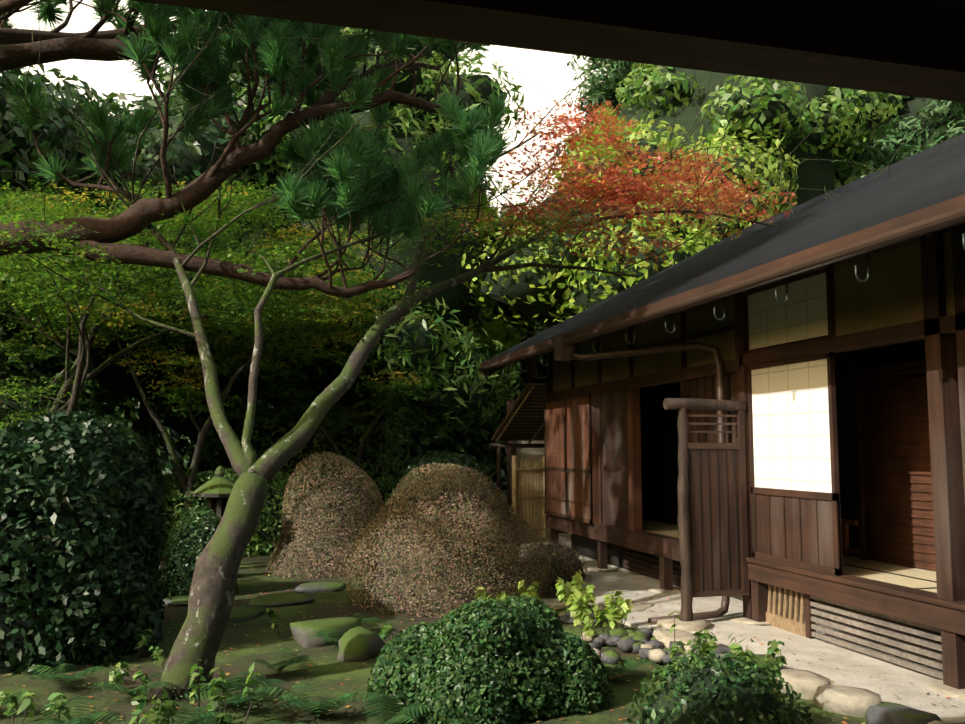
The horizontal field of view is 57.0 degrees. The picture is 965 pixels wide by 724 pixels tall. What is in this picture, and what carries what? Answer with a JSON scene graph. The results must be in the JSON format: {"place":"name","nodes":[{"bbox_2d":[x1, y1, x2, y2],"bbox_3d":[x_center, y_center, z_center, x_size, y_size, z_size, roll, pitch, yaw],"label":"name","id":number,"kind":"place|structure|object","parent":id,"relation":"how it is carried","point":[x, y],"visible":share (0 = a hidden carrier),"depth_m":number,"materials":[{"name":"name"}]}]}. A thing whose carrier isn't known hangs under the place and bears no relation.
{"place":"outdoors","nodes":[
{"label":"outdoors","id":0,"kind":"place"},
{"bbox_2d":[0,0,608,257],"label":"sky","id":1,"kind":"structure","parent":0,"point":[551,75],"depth_m":133.97,"materials":[{"name":"white"}]},
{"bbox_2d":[0,496,866,723],"bbox_3d":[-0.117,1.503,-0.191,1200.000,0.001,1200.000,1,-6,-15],"label":"ground moss","id":2,"kind":"object","parent":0,"point":[331,670],"depth_m":5.96,"materials":[{"name":"green plant"}]},
{"bbox_2d":[0,44,148,386],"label":"tree","id":3,"kind":"object","parent":2,"relation":"on","point":[54,139],"visible":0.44,"depth_m":12.55,"materials":[{"name":"green plant"}]},
{"bbox_2d":[19,76,132,414],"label":"tree","id":4,"kind":"object","parent":2,"relation":"on","point":[103,394],"depth_m":19.49,"materials":[{"name":"green plant"}]},
{"bbox_2d":[0,409,166,674],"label":"camellia hedge","id":5,"kind":"object","parent":2,"relation":"on","point":[80,573],"visible":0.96,"depth_m":6.33,"materials":[{"name":"green plant"}]},
{"bbox_2d":[0,318,167,554],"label":"shrub","id":6,"kind":"object","parent":2,"relation":"on","point":[10,403],"visible":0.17,"depth_m":12.03,"materials":[{"name":"green plant"}]},
{"bbox_2d":[45,72,316,494],"bbox_3d":[-5.929,-1.177,17.359,7.232,8.720,7.162,1,-6,-15],"label":"camphor tree","id":7,"kind":"object","parent":2,"relation":"on","point":[192,165],"visible":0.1,"depth_m":15.78,"materials":[{"name":"green plant"}]},
{"bbox_2d":[155,505,238,596],"bbox_3d":[-2.967,2.308,9.257,0.850,1.629,0.802,1,-6,-15],"label":"small shrub","id":8,"kind":"object","parent":2,"relation":"on","point":[184,554],"visible":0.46,"depth_m":9.07,"materials":[{"name":"green plant"}]},
{"bbox_2d":[192,466,234,528],"bbox_3d":[-3.090,1.871,10.413,0.620,1.300,0.620,1,-6,-15],"label":"stone lantern","id":9,"kind":"object","parent":2,"relation":"on","point":[216,491],"visible":0.52,"depth_m":10.30,"materials":[{"name":"green stone"}]},
{"bbox_2d":[0,180,430,532],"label":"maple tree","id":10,"kind":"object","parent":2,"relation":"on","point":[189,482],"visible":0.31,"depth_m":12.51,"materials":[{"name":"green plant"}]},
{"bbox_2d":[0,74,437,431],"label":"maple wood","id":11,"kind":"object","parent":2,"relation":"on","point":[76,379],"visible":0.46,"depth_m":10.13,"materials":[{"name":"green plant"}]},
{"bbox_2d":[130,468,310,557],"bbox_3d":[-3.786,2.722,13.265,3.006,2.431,2.308,1,-6,-15],"label":"low shrub","id":12,"kind":"object","parent":2,"relation":"on","point":[264,537],"visible":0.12,"depth_m":12.61,"materials":[{"name":"green plant"}]},
{"bbox_2d":[0,0,514,297],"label":"old pine wood","id":13,"kind":"object","parent":2,"relation":"on","point":[346,186],"visible":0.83,"depth_m":7.12,"materials":[{"name":"green plant"}]},
{"bbox_2d":[150,16,366,414],"bbox_3d":[-5.473,-2.723,22.622,9.877,12.804,7.970,1,-6,-15],"label":"oak tree","id":14,"kind":"object","parent":2,"relation":"on","point":[238,70],"depth_m":19.85,"materials":[{"name":"green plant"}]},
{"bbox_2d":[156,387,414,522],"bbox_3d":[-3.387,2.845,16.480,5.660,4.813,3.623,1,-6,-15],"label":"shrub","id":15,"kind":"object","parent":2,"relation":"on","point":[272,428],"visible":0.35,"depth_m":15.88,"materials":[{"name":"green plant"}]},
{"bbox_2d":[87,300,545,498],"bbox_3d":[-0.021,3.565,29.781,80.136,13.431,4.583,1,-6,-15],"label":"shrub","id":16,"kind":"object","parent":2,"relation":"on","point":[471,444],"visible":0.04,"depth_m":27.64,"materials":[{"name":"green plant"}]},
{"bbox_2d":[266,451,387,578],"bbox_3d":[-1.832,2.387,11.126,1.705,2.520,1.726,1,-6,-15],"label":"rounded shrub","id":17,"kind":"object","parent":2,"relation":"on","point":[325,524],"visible":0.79,"depth_m":10.67,"materials":[{"name":"brown plant"}]},
{"bbox_2d":[0,613,658,723],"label":"ferns","id":18,"kind":"object","parent":2,"relation":"on","point":[303,702],"visible":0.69,"depth_m":5.02,"materials":[{"name":"green plant"}]},
{"bbox_2d":[185,281,473,484],"bbox_3d":[-2.482,0.812,15.226,5.355,4.338,4.050,1,-6,-15],"label":"far maple wood","id":19,"kind":"object","parent":2,"relation":"on","point":[280,393],"visible":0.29,"depth_m":14.57,"materials":[{"name":"green plant"}]},
{"bbox_2d":[179,27,525,476],"bbox_3d":[-2.321,-1.674,16.751,6.299,9.584,5.721,1,-6,-15],"label":"camphor tree","id":20,"kind":"object","parent":2,"relation":"on","point":[450,311],"visible":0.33,"depth_m":15.42,"materials":[{"name":"green plant"}]},
{"bbox_2d":[263,21,466,416],"bbox_3d":[-4.256,-4.638,26.252,7.115,17.298,7.427,1,-6,-15],"label":"tree","id":21,"kind":"object","parent":2,"relation":"on","point":[451,65],"depth_m":24.66,"materials":[{"name":"green plant"}]},
{"bbox_2d":[0,607,786,723],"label":"seedling stems","id":22,"kind":"object","parent":2,"relation":"on","point":[162,713],"visible":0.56,"depth_m":4.88,"materials":[{"name":"green plant"}]},
{"bbox_2d":[394,449,496,513],"bbox_3d":[-0.579,2.745,13.698,1.865,2.782,1.862,1,-6,-15],"label":"round shrub","id":23,"kind":"object","parent":2,"relation":"on","point":[448,459],"visible":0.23,"depth_m":13.64,"materials":[{"name":"brown plant"}]},
{"bbox_2d":[345,462,550,618],"bbox_3d":[-0.319,2.266,8.775,1.858,2.536,1.847,-3,-6,30],"label":"rounded shrub","id":24,"kind":"object","parent":2,"relation":"on","point":[446,547],"visible":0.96,"depth_m":8.31,"materials":[{"name":"brown plant"}]},
{"bbox_2d":[1,568,950,723],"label":"fallen leaves","id":25,"kind":"object","parent":2,"relation":"on","point":[561,715],"visible":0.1,"depth_m":6.12,"materials":[{"name":"plant"}]},
{"bbox_2d":[0,0,964,699],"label":"maple tree","id":26,"kind":"object","parent":2,"relation":"on","point":[210,600],"visible":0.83,"depth_m":7.56,"materials":[{"name":"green plant"}]},
{"bbox_2d":[366,594,615,723],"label":"azalea shrub","id":27,"kind":"object","parent":2,"relation":"on","point":[513,659],"visible":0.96,"depth_m":5.06,"materials":[{"name":"green plant"}]},
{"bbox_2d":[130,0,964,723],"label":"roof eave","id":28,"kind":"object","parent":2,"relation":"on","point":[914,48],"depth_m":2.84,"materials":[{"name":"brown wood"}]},
{"bbox_2d":[454,104,652,401],"bbox_3d":[0.817,-1.266,17.891,6.412,9.001,2.790,1,-6,-15],"label":"tree","id":29,"kind":"object","parent":2,"relation":"on","point":[501,333],"visible":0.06,"depth_m":17.57,"materials":[{"name":"green plant"}]},
{"bbox_2d":[474,569,633,640],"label":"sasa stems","id":30,"kind":"object","parent":2,"relation":"on","point":[577,599],"visible":0.79,"depth_m":7.37,"materials":[{"name":"green plant"}]},
{"bbox_2d":[520,539,590,586],"bbox_3d":[0.750,2.445,10.062,0.971,0.895,0.877,1,-6,-15],"label":"shrub","id":31,"kind":"object","parent":2,"relation":"on","point":[566,564],"visible":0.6,"depth_m":9.86,"materials":[{"name":"brown plant"}]},
{"bbox_2d":[163,542,964,723],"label":"garden stones","id":32,"kind":"object","parent":2,"relation":"on","point":[357,642],"visible":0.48,"depth_m":6.50,"materials":[{"name":"grey stone"}]},
{"bbox_2d":[505,54,651,403],"bbox_3d":[4.826,-5.196,27.951,7.758,18.730,8.024,1,-6,-15],"label":"tree","id":33,"kind":"object","parent":2,"relation":"on","point":[603,92],"visible":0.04,"depth_m":27.45,"materials":[{"name":"green plant"}]},
{"bbox_2d":[461,145,726,338],"bbox_3d":[2.172,-0.443,16.662,5.242,7.117,5.179,-3,-6,29],"label":"maple tree","id":34,"kind":"object","parent":2,"relation":"on","point":[527,296],"visible":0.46,"depth_m":15.48,"materials":[{"name":"green plant"}]},
{"bbox_2d":[618,119,799,255],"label":"tree","id":35,"kind":"object","parent":2,"relation":"on","point":[762,171],"visible":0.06,"depth_m":19.17,"materials":[{"name":"green plant"}]},
{"bbox_2d":[624,650,813,723],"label":"azalea shrub","id":36,"kind":"object","parent":2,"relation":"on","point":[707,693],"visible":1,"depth_m":4.48,"materials":[{"name":"green plant"}]},
{"bbox_2d":[478,133,964,688],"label":"house","id":37,"kind":"structure","parent":2,"relation":"on","point":[756,415],"depth_m":7.50,"materials":[{"name":"brown wood"}]},
{"bbox_2d":[524,536,964,722],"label":"paved path","id":38,"kind":"structure","parent":2,"relation":"on","point":[850,671],"depth_m":6.73,"materials":[{"name":"beige stone"}]},
{"bbox_2d":[614,62,902,205],"bbox_3d":[6.933,-3.466,23.932,8.206,14.527,8.784,1,-6,-15],"label":"oak tree","id":39,"kind":"object","parent":2,"relation":"on","point":[758,105],"visible":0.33,"depth_m":21.79,"materials":[{"name":"green plant"}]},
{"bbox_2d":[833,95,893,172],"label":"tree","id":40,"kind":"object","parent":2,"relation":"on","point":[856,155],"depth_m":24.14,"materials":[{"name":"green plant"}]},
{"bbox_2d":[834,87,913,172],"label":"tree","id":41,"kind":"object","parent":2,"relation":"on","point":[904,111],"depth_m":27.79,"materials":[{"name":"green plant"}]},
{"bbox_2d":[865,94,964,170],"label":"tree","id":42,"kind":"object","parent":2,"relation":"on","point":[935,121],"visible":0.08,"depth_m":24.99,"materials":[{"name":"green plant"}]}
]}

